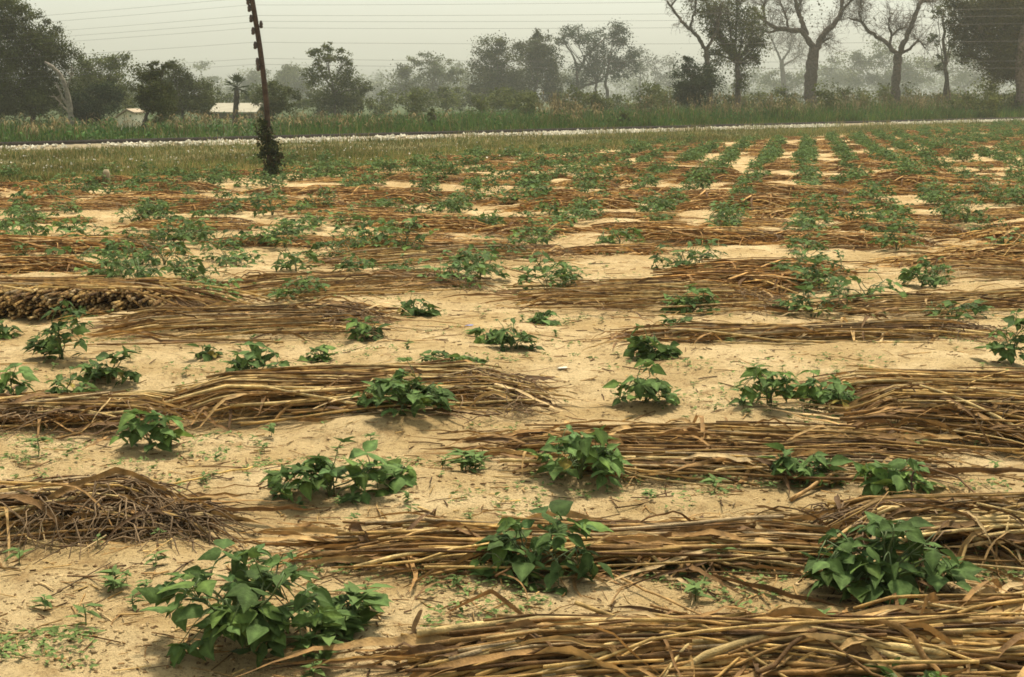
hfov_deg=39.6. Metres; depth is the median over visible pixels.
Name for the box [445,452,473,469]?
weed seedling
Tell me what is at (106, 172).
boundary stone
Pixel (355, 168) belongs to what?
stalk heap
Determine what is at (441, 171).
stalk heap
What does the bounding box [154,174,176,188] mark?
cowpea plant
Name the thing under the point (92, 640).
weed cover
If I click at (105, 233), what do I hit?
cowpea plant
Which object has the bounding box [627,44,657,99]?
hazy tree
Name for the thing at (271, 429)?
weed seedling
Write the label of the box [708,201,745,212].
cowpea plant
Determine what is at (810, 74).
bare tree
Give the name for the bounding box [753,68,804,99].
hazy tree
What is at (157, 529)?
weed seedling
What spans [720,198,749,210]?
cowpea plant
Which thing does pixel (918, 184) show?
cowpea plant
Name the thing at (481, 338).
cowpea plant
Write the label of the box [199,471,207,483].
weed seedling
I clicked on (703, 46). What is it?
bare tree
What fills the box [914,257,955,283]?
cowpea plant
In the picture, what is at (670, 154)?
stalk heap
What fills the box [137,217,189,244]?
cowpea plant
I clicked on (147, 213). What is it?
cowpea plant
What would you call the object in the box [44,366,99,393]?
cowpea plant
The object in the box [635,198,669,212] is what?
cowpea plant
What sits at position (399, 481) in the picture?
cowpea plant
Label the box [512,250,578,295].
cowpea plant
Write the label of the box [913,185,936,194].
cowpea plant
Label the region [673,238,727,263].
cowpea plant
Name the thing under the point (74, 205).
cowpea plant
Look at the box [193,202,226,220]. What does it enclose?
cowpea plant
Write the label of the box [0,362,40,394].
cowpea plant
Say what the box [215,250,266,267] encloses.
cowpea plant
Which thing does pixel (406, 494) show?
weed seedling
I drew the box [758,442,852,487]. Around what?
cowpea plant
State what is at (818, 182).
cowpea plant
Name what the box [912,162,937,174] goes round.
cowpea plant
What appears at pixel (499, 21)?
telegraph wire
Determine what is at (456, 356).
cowpea plant
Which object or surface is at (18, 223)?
cowpea plant
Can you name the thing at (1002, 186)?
stalk heap
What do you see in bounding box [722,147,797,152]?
stalk heap
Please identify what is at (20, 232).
cowpea plant
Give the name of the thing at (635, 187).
cowpea plant
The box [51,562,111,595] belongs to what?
twig
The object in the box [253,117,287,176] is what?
creeper shrub
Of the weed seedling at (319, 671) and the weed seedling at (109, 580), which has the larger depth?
the weed seedling at (109, 580)
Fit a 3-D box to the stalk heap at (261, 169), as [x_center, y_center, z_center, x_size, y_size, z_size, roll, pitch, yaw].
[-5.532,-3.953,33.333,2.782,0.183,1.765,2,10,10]
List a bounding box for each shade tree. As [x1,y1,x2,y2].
[0,0,92,123]
[924,0,1023,105]
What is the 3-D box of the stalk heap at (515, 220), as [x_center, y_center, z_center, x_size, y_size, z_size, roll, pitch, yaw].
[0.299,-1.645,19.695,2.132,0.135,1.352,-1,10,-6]
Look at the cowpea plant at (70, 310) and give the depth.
11.18 m
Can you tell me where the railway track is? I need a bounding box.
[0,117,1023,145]
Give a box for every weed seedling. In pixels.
[0,635,19,649]
[2,547,34,564]
[22,436,54,456]
[29,594,55,608]
[66,603,103,625]
[97,564,123,587]
[99,577,115,591]
[100,575,130,592]
[120,569,131,582]
[125,586,145,611]
[135,579,152,586]
[143,550,170,566]
[151,528,166,535]
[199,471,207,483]
[207,430,221,436]
[207,470,220,477]
[212,451,220,459]
[247,554,265,563]
[256,442,268,452]
[262,422,275,436]
[288,630,325,659]
[289,609,327,658]
[293,496,306,508]
[300,662,325,676]
[304,651,335,673]
[313,624,324,635]
[316,632,343,659]
[320,623,354,643]
[324,616,370,630]
[330,446,344,455]
[331,581,381,619]
[334,495,344,503]
[343,512,360,521]
[348,491,356,504]
[350,583,394,605]
[362,432,379,440]
[400,340,412,349]
[402,491,413,502]
[404,504,419,510]
[440,456,452,467]
[444,574,466,588]
[445,448,475,469]
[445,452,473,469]
[453,456,478,473]
[462,512,472,519]
[463,450,487,469]
[468,458,487,471]
[473,451,489,468]
[640,488,656,498]
[680,577,716,601]
[700,473,728,492]
[707,542,736,558]
[736,394,752,407]
[767,481,777,487]
[818,607,835,613]
[920,568,929,582]
[989,460,1000,467]
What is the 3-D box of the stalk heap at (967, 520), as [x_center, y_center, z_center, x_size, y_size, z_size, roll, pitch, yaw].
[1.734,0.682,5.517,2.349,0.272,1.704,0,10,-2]
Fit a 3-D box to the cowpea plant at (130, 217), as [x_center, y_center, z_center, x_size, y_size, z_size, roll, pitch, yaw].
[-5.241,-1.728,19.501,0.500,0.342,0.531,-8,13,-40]
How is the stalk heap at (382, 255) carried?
on the ground at (384, 427)
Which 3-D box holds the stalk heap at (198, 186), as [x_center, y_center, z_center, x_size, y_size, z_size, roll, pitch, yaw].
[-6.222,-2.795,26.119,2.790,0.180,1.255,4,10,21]
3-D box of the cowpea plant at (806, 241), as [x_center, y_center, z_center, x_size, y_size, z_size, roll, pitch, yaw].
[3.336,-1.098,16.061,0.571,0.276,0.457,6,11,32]
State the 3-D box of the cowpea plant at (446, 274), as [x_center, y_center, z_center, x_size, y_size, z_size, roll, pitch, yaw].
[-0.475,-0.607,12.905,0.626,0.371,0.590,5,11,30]
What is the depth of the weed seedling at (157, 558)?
5.12 m
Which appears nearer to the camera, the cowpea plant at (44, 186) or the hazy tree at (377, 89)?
the cowpea plant at (44, 186)
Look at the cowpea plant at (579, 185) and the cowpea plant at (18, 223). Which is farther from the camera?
the cowpea plant at (579, 185)
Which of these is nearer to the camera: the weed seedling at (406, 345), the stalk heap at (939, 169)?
the weed seedling at (406, 345)
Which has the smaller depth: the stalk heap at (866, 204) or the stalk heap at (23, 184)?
the stalk heap at (866, 204)
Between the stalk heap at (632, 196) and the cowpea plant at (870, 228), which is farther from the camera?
the stalk heap at (632, 196)
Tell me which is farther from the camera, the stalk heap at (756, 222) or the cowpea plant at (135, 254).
the stalk heap at (756, 222)
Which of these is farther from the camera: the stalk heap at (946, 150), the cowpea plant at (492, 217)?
the stalk heap at (946, 150)
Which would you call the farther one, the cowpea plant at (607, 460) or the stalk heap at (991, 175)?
the stalk heap at (991, 175)
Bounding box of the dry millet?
[1,88,1012,139]
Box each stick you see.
[910,471,914,492]
[918,464,975,492]
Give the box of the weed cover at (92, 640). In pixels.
[0,150,1023,670]
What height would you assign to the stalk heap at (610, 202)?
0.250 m
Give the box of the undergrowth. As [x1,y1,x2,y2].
[0,73,1023,120]
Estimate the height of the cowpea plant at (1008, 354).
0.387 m
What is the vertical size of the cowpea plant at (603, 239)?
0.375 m
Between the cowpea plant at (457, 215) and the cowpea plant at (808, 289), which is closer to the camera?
the cowpea plant at (808, 289)
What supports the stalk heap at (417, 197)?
on the ground at (384, 427)
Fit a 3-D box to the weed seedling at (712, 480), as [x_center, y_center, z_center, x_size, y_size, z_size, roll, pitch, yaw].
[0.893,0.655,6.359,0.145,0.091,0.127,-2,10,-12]
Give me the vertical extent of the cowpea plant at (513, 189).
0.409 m
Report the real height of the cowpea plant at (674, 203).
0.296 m
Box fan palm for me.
[224,73,249,122]
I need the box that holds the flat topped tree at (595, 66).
[553,18,645,99]
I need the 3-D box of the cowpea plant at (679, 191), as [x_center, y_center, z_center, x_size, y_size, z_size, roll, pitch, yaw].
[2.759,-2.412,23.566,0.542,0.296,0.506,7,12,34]
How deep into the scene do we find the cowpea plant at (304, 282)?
12.15 m
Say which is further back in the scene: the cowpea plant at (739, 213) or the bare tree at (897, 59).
the bare tree at (897, 59)
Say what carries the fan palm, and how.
on the ground at (384, 427)
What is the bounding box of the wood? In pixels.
[12,59,1015,102]
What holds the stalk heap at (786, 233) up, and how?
on the ground at (384, 427)
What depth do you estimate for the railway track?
61.02 m
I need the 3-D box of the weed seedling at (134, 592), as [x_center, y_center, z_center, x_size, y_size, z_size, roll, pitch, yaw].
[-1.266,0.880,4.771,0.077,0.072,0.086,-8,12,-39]
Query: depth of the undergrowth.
138.60 m
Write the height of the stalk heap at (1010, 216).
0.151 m
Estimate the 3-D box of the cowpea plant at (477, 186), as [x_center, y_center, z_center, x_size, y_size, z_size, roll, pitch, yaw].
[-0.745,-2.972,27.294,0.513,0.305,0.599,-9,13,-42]
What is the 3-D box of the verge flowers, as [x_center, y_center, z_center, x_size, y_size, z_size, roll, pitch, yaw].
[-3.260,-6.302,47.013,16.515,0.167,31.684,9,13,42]
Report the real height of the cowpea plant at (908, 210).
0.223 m
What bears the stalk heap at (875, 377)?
on the ground at (384, 427)
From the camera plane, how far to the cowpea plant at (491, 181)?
25.83 m
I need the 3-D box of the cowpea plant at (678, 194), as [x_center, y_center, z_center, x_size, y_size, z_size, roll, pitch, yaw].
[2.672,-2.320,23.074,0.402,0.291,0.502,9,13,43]
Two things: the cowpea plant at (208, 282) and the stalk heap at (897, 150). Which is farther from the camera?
the stalk heap at (897, 150)
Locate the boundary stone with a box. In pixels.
[102,169,109,185]
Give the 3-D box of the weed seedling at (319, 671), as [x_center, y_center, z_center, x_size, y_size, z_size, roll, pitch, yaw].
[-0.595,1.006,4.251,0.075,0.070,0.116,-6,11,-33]
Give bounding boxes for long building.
[210,103,263,117]
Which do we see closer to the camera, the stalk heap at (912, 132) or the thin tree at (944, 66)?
the stalk heap at (912, 132)
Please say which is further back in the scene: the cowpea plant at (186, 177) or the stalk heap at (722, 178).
the stalk heap at (722, 178)
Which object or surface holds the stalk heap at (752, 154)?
on the ground at (384, 427)
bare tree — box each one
[664,0,735,109]
[734,0,875,107]
[755,11,821,103]
[834,0,944,107]
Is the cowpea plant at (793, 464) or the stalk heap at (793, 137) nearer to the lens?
the cowpea plant at (793, 464)
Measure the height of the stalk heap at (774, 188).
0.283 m
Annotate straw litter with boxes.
[0,140,1023,676]
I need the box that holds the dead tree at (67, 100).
[44,61,74,125]
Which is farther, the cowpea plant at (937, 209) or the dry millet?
the dry millet
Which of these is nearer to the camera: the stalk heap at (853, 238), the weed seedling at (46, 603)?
the weed seedling at (46, 603)
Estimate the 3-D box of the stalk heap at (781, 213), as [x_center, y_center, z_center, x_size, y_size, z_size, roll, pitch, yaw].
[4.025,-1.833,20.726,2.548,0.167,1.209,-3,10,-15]
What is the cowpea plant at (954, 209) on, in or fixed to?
on the ground at (384, 427)
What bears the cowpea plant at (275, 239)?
on the ground at (384, 427)
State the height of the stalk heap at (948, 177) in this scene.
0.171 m
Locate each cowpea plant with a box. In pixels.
[0,201,47,221]
[0,205,32,233]
[0,319,24,338]
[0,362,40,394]
[2,227,25,255]
[4,207,59,236]
[7,242,65,256]
[8,184,44,207]
[9,199,32,211]
[19,205,44,216]
[22,299,93,362]
[38,180,64,190]
[42,185,74,197]
[44,240,110,267]
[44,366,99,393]
[45,175,72,188]
[47,213,92,235]
[49,197,82,214]
[58,305,92,320]
[59,216,120,236]
[68,172,104,193]
[70,182,96,193]
[70,345,142,386]
[74,250,147,277]
[92,238,144,274]
[94,240,170,277]
[99,176,129,190]
[99,185,123,195]
[109,408,193,452]
[112,201,151,222]
[114,227,146,252]
[126,184,147,191]
[127,183,143,192]
[132,194,160,209]
[133,197,184,220]
[134,231,198,264]
[135,197,169,214]
[136,538,360,670]
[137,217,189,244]
[138,200,157,214]
[142,186,162,190]
[150,217,212,242]
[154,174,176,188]
[160,247,219,280]
[166,193,198,206]
[168,182,192,193]
[170,181,198,194]
[175,225,198,239]
[178,174,197,181]
[178,210,215,234]
[181,267,243,301]
[185,343,222,361]
[191,221,246,249]
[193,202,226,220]
[200,241,253,260]
[202,178,225,190]
[207,200,246,214]
[211,188,239,198]
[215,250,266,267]
[217,334,290,373]
[222,195,245,208]
[232,193,253,202]
[234,224,274,245]
[243,187,277,202]
[250,186,295,217]
[253,187,285,201]
[258,173,287,187]
[259,218,311,247]
[259,436,400,503]
[266,217,299,234]
[266,271,330,299]
[271,240,324,270]
[276,213,318,234]
[285,209,329,228]
[288,200,317,212]
[297,344,336,363]
[298,189,335,207]
[302,231,352,256]
[317,187,338,200]
[327,205,370,226]
[328,225,374,251]
[331,593,389,641]
[332,178,363,187]
[333,251,380,271]
[337,172,367,186]
[342,215,395,246]
[344,315,391,341]
[349,195,380,207]
[350,357,458,416]
[355,182,379,195]
[358,195,390,207]
[370,215,440,250]
[372,458,416,493]
[380,192,410,207]
[381,253,433,271]
[382,219,423,232]
[393,290,440,317]
[394,197,433,216]
[410,180,443,194]
[416,350,487,365]
[417,249,487,288]
[420,194,461,210]
[435,192,467,213]
[443,214,469,218]
[445,242,507,269]
[450,190,472,206]
[450,250,510,279]
[451,194,474,207]
[454,183,484,201]
[460,176,487,190]
[463,326,504,343]
[468,208,505,227]
[468,499,614,594]
[472,235,503,240]
[476,189,499,198]
[480,211,504,224]
[483,174,509,192]
[483,236,537,257]
[486,317,543,351]
[497,183,527,204]
[506,221,565,244]
[507,205,539,216]
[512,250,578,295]
[515,177,543,187]
[518,178,546,187]
[519,182,557,197]
[519,217,558,237]
[519,424,632,488]
[522,191,549,202]
[527,309,561,325]
[532,198,565,214]
[535,208,578,232]
[537,260,590,282]
[555,203,594,222]
[562,198,590,214]
[565,178,591,191]
[569,193,606,211]
[573,178,598,188]
[579,209,607,218]
[580,176,610,189]
[593,190,607,197]
[595,167,620,182]
[595,218,646,243]
[602,357,683,406]
[603,192,633,200]
[623,323,682,360]
[629,177,649,189]
[632,189,669,208]
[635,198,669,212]
[642,190,676,210]
[643,209,675,221]
[647,238,714,268]
[656,314,692,325]
[658,195,685,205]
[659,283,720,315]
[664,187,689,201]
[668,184,689,199]
[671,177,699,192]
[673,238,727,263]
[681,167,707,176]
[681,179,709,189]
[692,163,715,171]
[699,157,720,165]
[703,154,723,164]
[703,205,742,225]
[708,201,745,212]
[708,215,741,235]
[710,196,750,216]
[718,208,751,219]
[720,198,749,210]
[727,189,751,195]
[728,176,757,193]
[728,364,800,405]
[733,182,755,194]
[741,170,760,177]
[744,160,764,172]
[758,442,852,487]
[769,251,832,281]
[772,276,854,317]
[780,219,826,232]
[781,228,830,250]
[783,240,829,259]
[784,249,854,288]
[787,196,807,207]
[788,211,819,225]
[790,155,817,171]
[790,194,826,207]
[791,188,822,197]
[792,172,819,184]
[792,202,835,222]
[792,209,838,230]
[794,370,862,412]
[795,154,817,163]
[798,175,825,186]
[798,511,986,608]
[802,167,821,177]
[806,192,837,202]
[824,195,873,220]
[827,269,912,302]
[847,187,869,196]
[848,163,874,175]
[851,457,946,495]
[855,190,874,200]
[858,657,948,676]
[860,209,915,234]
[861,180,882,187]
[864,178,898,201]
[865,191,901,206]
[867,198,903,214]
[867,220,925,249]
[868,205,905,220]
[885,215,913,232]
[887,202,916,213]
[898,255,947,287]
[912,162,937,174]
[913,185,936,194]
[914,193,943,202]
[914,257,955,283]
[915,178,930,187]
[917,179,948,195]
[918,186,941,196]
[922,174,938,180]
[922,299,997,320]
[923,191,947,206]
[928,182,955,193]
[928,189,951,203]
[928,203,959,214]
[938,197,992,222]
[942,202,969,214]
[947,182,972,196]
[951,211,979,222]
[952,224,979,235]
[954,193,984,205]
[966,178,996,194]
[972,212,1012,233]
[972,308,1023,364]
[974,173,1000,187]
[978,181,1017,203]
[983,227,1023,256]
[987,186,1016,194]
[989,188,1023,205]
[1007,188,1023,205]
[1009,183,1023,196]
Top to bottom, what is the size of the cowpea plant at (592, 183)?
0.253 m
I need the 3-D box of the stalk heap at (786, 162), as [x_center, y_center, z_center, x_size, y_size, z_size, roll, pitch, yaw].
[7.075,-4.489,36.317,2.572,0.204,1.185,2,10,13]
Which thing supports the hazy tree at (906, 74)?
on the ground at (384, 427)
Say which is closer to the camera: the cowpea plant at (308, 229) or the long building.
the cowpea plant at (308, 229)
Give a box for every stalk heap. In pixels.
[0,180,51,189]
[0,198,25,206]
[0,199,140,210]
[0,230,197,256]
[0,255,108,274]
[0,382,273,449]
[0,467,334,563]
[1,216,97,224]
[5,195,85,200]
[13,185,108,191]
[24,190,105,197]
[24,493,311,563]
[31,175,141,184]
[38,295,466,345]
[66,233,197,241]
[78,190,200,199]
[81,192,246,206]
[93,216,284,232]
[95,358,625,431]
[112,181,239,191]
[115,175,201,183]
[134,202,287,215]
[182,265,511,303]
[192,234,356,249]
[197,169,259,177]
[207,196,300,202]
[212,185,318,195]
[216,503,1005,613]
[236,600,1023,676]
[248,166,304,173]
[251,197,372,209]
[264,184,401,196]
[266,241,596,272]
[271,207,451,221]
[283,176,394,183]
[294,183,404,188]
[307,233,458,247]
[313,165,386,170]
[329,234,573,255]
[331,219,503,233]
[333,191,444,205]
[339,170,420,178]
[341,210,508,225]
[375,172,484,183]
[376,187,428,191]
[392,415,1023,502]
[399,166,486,172]
[401,155,489,162]
[416,189,500,199]
[432,172,486,178]
[438,221,608,238]
[442,277,822,330]
[445,159,519,165]
[456,179,555,186]
[466,197,551,207]
[474,162,558,168]
[476,156,517,160]
[480,188,589,197]
[481,153,517,156]
[483,196,651,214]
[484,215,590,224]
[486,165,553,170]
[494,172,578,179]
[508,154,581,160]
[518,158,578,164]
[532,191,648,200]
[543,180,634,189]
[561,243,687,255]
[570,148,611,151]
[578,175,662,183]
[578,210,706,220]
[578,219,826,247]
[579,166,654,174]
[580,151,654,158]
[581,165,635,170]
[582,315,1023,350]
[584,220,693,231]
[588,187,665,194]
[602,185,692,192]
[608,161,681,165]
[625,170,715,178]
[630,143,668,148]
[635,189,736,202]
[637,150,706,157]
[642,193,807,212]
[642,257,884,279]
[645,269,836,298]
[650,145,704,150]
[651,157,698,161]
[657,174,769,183]
[664,160,717,165]
[668,166,740,173]
[688,149,726,152]
[690,142,731,145]
[691,217,817,227]
[693,229,813,245]
[713,182,782,187]
[721,180,881,198]
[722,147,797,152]
[728,486,1023,593]
[733,361,1023,401]
[736,206,862,218]
[736,381,1023,463]
[738,152,791,156]
[741,159,832,164]
[746,227,963,250]
[749,161,836,171]
[750,144,798,148]
[751,174,823,181]
[753,141,789,144]
[763,136,810,139]
[766,158,827,162]
[768,196,850,205]
[779,283,1023,318]
[788,140,847,143]
[795,572,1023,674]
[806,217,999,238]
[808,165,881,172]
[809,200,932,212]
[815,144,865,150]
[815,178,853,185]
[815,212,959,223]
[817,150,837,153]
[817,174,854,179]
[818,159,872,164]
[821,195,887,200]
[822,153,882,159]
[823,184,922,196]
[824,175,941,187]
[838,252,1023,271]
[842,158,934,168]
[843,139,880,143]
[859,155,951,160]
[865,149,910,153]
[868,169,942,175]
[869,166,957,173]
[875,140,917,144]
[878,243,1023,259]
[886,130,919,135]
[887,173,1014,183]
[888,257,1023,281]
[896,183,1004,194]
[900,151,948,156]
[904,204,971,210]
[922,161,1017,168]
[923,194,1023,204]
[926,146,983,153]
[929,148,972,153]
[929,225,1023,243]
[931,212,1023,222]
[944,144,1001,150]
[963,141,1010,145]
[965,206,1023,213]
[966,169,1008,173]
[975,161,1011,164]
[976,174,1006,177]
[977,221,1023,229]
[987,136,1021,140]
[987,141,1015,144]
[989,183,1023,189]
[1002,178,1023,183]
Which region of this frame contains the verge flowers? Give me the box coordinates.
[1,136,557,170]
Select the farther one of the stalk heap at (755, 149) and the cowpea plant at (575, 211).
the stalk heap at (755, 149)
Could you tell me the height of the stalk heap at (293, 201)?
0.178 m
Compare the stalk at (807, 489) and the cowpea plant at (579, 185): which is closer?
the stalk at (807, 489)
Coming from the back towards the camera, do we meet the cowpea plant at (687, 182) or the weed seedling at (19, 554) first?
the cowpea plant at (687, 182)
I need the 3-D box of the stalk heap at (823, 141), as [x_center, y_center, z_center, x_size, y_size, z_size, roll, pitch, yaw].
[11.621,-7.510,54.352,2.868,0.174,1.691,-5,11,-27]
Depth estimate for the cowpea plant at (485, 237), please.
16.06 m
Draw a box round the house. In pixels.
[114,108,144,128]
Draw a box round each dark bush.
[53,80,132,124]
[248,79,304,122]
[424,108,436,125]
[605,109,638,124]
[665,53,727,111]
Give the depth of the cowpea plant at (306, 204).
20.94 m
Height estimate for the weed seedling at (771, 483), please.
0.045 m
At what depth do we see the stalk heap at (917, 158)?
38.60 m
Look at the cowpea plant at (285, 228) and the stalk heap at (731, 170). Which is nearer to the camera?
the cowpea plant at (285, 228)
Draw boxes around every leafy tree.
[60,49,136,117]
[118,60,188,131]
[160,57,221,120]
[299,42,377,115]
[377,50,479,105]
[452,30,539,108]
[502,29,571,104]
[680,0,775,109]
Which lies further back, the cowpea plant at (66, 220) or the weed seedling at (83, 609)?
the cowpea plant at (66, 220)
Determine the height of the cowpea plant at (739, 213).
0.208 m
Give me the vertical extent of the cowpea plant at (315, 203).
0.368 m
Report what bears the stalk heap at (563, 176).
on the ground at (384, 427)
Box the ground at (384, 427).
[0,101,1023,676]
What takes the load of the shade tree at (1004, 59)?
on the ground at (384, 427)
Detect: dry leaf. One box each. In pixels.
[410,609,421,633]
[447,589,523,614]
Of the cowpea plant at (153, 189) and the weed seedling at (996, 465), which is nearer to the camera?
the weed seedling at (996, 465)
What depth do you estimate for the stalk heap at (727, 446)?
6.76 m
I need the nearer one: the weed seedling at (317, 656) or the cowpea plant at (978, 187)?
the weed seedling at (317, 656)
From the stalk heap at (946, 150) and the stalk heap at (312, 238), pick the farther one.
the stalk heap at (946, 150)
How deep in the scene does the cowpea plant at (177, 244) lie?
14.54 m
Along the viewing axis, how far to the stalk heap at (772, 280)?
12.81 m
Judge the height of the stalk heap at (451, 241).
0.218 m
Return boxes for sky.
[0,0,1015,100]
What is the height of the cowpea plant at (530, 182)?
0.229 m
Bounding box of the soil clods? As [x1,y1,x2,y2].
[0,249,1023,676]
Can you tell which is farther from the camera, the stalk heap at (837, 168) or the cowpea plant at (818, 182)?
the stalk heap at (837, 168)
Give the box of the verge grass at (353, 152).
[0,115,1023,184]
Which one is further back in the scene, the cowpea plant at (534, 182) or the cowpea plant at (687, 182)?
the cowpea plant at (534, 182)
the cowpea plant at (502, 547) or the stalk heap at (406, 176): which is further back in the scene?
the stalk heap at (406, 176)
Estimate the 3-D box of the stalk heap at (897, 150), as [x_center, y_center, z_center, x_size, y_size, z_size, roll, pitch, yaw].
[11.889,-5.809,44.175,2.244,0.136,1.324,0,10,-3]
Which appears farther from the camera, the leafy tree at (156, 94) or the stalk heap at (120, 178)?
the leafy tree at (156, 94)
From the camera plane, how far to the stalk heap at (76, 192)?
25.11 m
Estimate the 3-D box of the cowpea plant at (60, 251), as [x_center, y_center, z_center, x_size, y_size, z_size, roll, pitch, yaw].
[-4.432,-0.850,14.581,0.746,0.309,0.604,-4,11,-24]
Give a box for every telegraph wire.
[0,0,778,25]
[0,64,943,78]
[4,16,988,40]
[6,8,1021,34]
[6,41,997,58]
[7,0,217,18]
[8,23,1023,45]
[15,58,948,72]
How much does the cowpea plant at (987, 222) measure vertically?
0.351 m
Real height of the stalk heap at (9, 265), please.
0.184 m
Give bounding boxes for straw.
[170,466,252,485]
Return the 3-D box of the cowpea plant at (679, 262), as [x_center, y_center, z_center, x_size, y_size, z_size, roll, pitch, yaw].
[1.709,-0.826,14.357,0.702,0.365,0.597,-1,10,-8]
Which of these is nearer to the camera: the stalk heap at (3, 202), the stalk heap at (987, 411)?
the stalk heap at (987, 411)
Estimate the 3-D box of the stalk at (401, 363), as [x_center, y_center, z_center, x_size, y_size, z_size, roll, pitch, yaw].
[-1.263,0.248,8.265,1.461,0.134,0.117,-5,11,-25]
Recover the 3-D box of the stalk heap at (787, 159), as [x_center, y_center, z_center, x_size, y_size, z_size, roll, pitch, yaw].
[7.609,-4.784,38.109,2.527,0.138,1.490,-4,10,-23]
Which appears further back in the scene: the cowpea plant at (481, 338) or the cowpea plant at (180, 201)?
the cowpea plant at (180, 201)
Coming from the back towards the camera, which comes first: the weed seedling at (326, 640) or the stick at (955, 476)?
the stick at (955, 476)
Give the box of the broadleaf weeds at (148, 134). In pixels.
[2,103,1010,141]
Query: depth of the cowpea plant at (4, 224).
17.61 m
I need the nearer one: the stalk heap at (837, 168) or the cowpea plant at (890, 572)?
the cowpea plant at (890, 572)
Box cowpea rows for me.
[0,118,1023,187]
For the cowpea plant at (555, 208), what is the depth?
20.69 m
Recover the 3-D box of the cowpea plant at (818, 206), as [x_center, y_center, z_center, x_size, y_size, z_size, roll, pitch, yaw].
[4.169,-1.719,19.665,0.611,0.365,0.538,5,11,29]
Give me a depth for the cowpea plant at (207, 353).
9.41 m
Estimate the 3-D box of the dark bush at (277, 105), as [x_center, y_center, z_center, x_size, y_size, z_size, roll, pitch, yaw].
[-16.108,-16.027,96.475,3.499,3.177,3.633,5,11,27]
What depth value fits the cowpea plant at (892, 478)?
6.18 m
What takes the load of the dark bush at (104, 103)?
on the ground at (384, 427)
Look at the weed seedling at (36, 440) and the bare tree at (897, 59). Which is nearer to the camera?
the weed seedling at (36, 440)
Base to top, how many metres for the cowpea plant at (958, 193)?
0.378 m
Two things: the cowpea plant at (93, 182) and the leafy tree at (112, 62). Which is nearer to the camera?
the cowpea plant at (93, 182)
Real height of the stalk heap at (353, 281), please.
0.182 m
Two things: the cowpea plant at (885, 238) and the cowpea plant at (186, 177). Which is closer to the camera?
the cowpea plant at (885, 238)
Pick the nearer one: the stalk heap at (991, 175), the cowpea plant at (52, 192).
the cowpea plant at (52, 192)
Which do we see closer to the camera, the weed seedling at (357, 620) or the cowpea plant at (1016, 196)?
the weed seedling at (357, 620)
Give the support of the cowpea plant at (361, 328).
on the ground at (384, 427)
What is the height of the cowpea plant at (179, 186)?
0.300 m
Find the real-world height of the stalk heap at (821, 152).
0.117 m
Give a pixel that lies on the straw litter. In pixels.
(380, 616)
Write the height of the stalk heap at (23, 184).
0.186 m
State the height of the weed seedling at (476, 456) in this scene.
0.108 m
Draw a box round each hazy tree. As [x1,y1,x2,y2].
[189,60,216,87]
[232,65,270,99]
[258,57,322,102]
[362,79,387,102]
[451,59,470,87]
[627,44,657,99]
[640,53,673,93]
[651,51,680,101]
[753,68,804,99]
[816,47,865,99]
[837,37,937,98]
[916,48,992,93]
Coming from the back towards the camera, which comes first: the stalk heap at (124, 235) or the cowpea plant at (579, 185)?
the cowpea plant at (579, 185)
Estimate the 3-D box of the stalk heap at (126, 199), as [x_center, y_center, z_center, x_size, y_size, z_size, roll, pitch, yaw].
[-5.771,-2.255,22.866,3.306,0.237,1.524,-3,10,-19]
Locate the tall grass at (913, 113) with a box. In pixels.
[0,91,1023,141]
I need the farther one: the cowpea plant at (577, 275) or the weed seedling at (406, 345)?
the cowpea plant at (577, 275)
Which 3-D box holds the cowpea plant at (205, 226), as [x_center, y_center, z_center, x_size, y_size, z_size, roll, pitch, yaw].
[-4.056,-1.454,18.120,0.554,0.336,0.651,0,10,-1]
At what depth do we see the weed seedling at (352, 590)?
4.61 m
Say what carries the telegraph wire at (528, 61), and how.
attached to the telegraph pole
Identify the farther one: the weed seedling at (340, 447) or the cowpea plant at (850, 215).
the cowpea plant at (850, 215)
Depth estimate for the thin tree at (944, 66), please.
146.81 m
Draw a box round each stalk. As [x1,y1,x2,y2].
[384,361,414,363]
[500,265,554,283]
[512,451,543,473]
[599,568,700,613]
[610,579,641,605]
[790,448,888,501]
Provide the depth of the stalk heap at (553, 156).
39.38 m
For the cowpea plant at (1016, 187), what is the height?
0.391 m
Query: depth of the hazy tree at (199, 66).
533.10 m
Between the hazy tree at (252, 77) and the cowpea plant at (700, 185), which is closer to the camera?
the cowpea plant at (700, 185)
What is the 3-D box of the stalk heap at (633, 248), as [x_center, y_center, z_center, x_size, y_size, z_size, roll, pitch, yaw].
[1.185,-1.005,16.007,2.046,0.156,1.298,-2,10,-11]
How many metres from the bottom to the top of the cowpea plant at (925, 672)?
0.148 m
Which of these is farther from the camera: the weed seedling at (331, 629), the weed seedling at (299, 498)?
the weed seedling at (299, 498)
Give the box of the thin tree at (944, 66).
[927,2,959,109]
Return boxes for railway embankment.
[1,119,1006,150]
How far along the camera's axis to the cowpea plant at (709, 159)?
35.87 m
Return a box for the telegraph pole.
[246,0,271,160]
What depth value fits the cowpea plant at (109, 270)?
13.39 m
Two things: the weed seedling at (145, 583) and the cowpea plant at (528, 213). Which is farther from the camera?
the cowpea plant at (528, 213)
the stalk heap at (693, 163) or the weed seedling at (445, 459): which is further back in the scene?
the stalk heap at (693, 163)
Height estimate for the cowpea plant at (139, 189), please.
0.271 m
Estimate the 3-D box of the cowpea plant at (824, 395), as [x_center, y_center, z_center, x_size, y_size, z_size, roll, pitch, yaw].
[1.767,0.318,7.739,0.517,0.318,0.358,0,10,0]
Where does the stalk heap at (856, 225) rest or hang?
on the ground at (384, 427)
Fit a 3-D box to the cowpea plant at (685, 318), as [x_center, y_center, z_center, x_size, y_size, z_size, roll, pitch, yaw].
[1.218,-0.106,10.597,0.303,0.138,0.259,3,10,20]

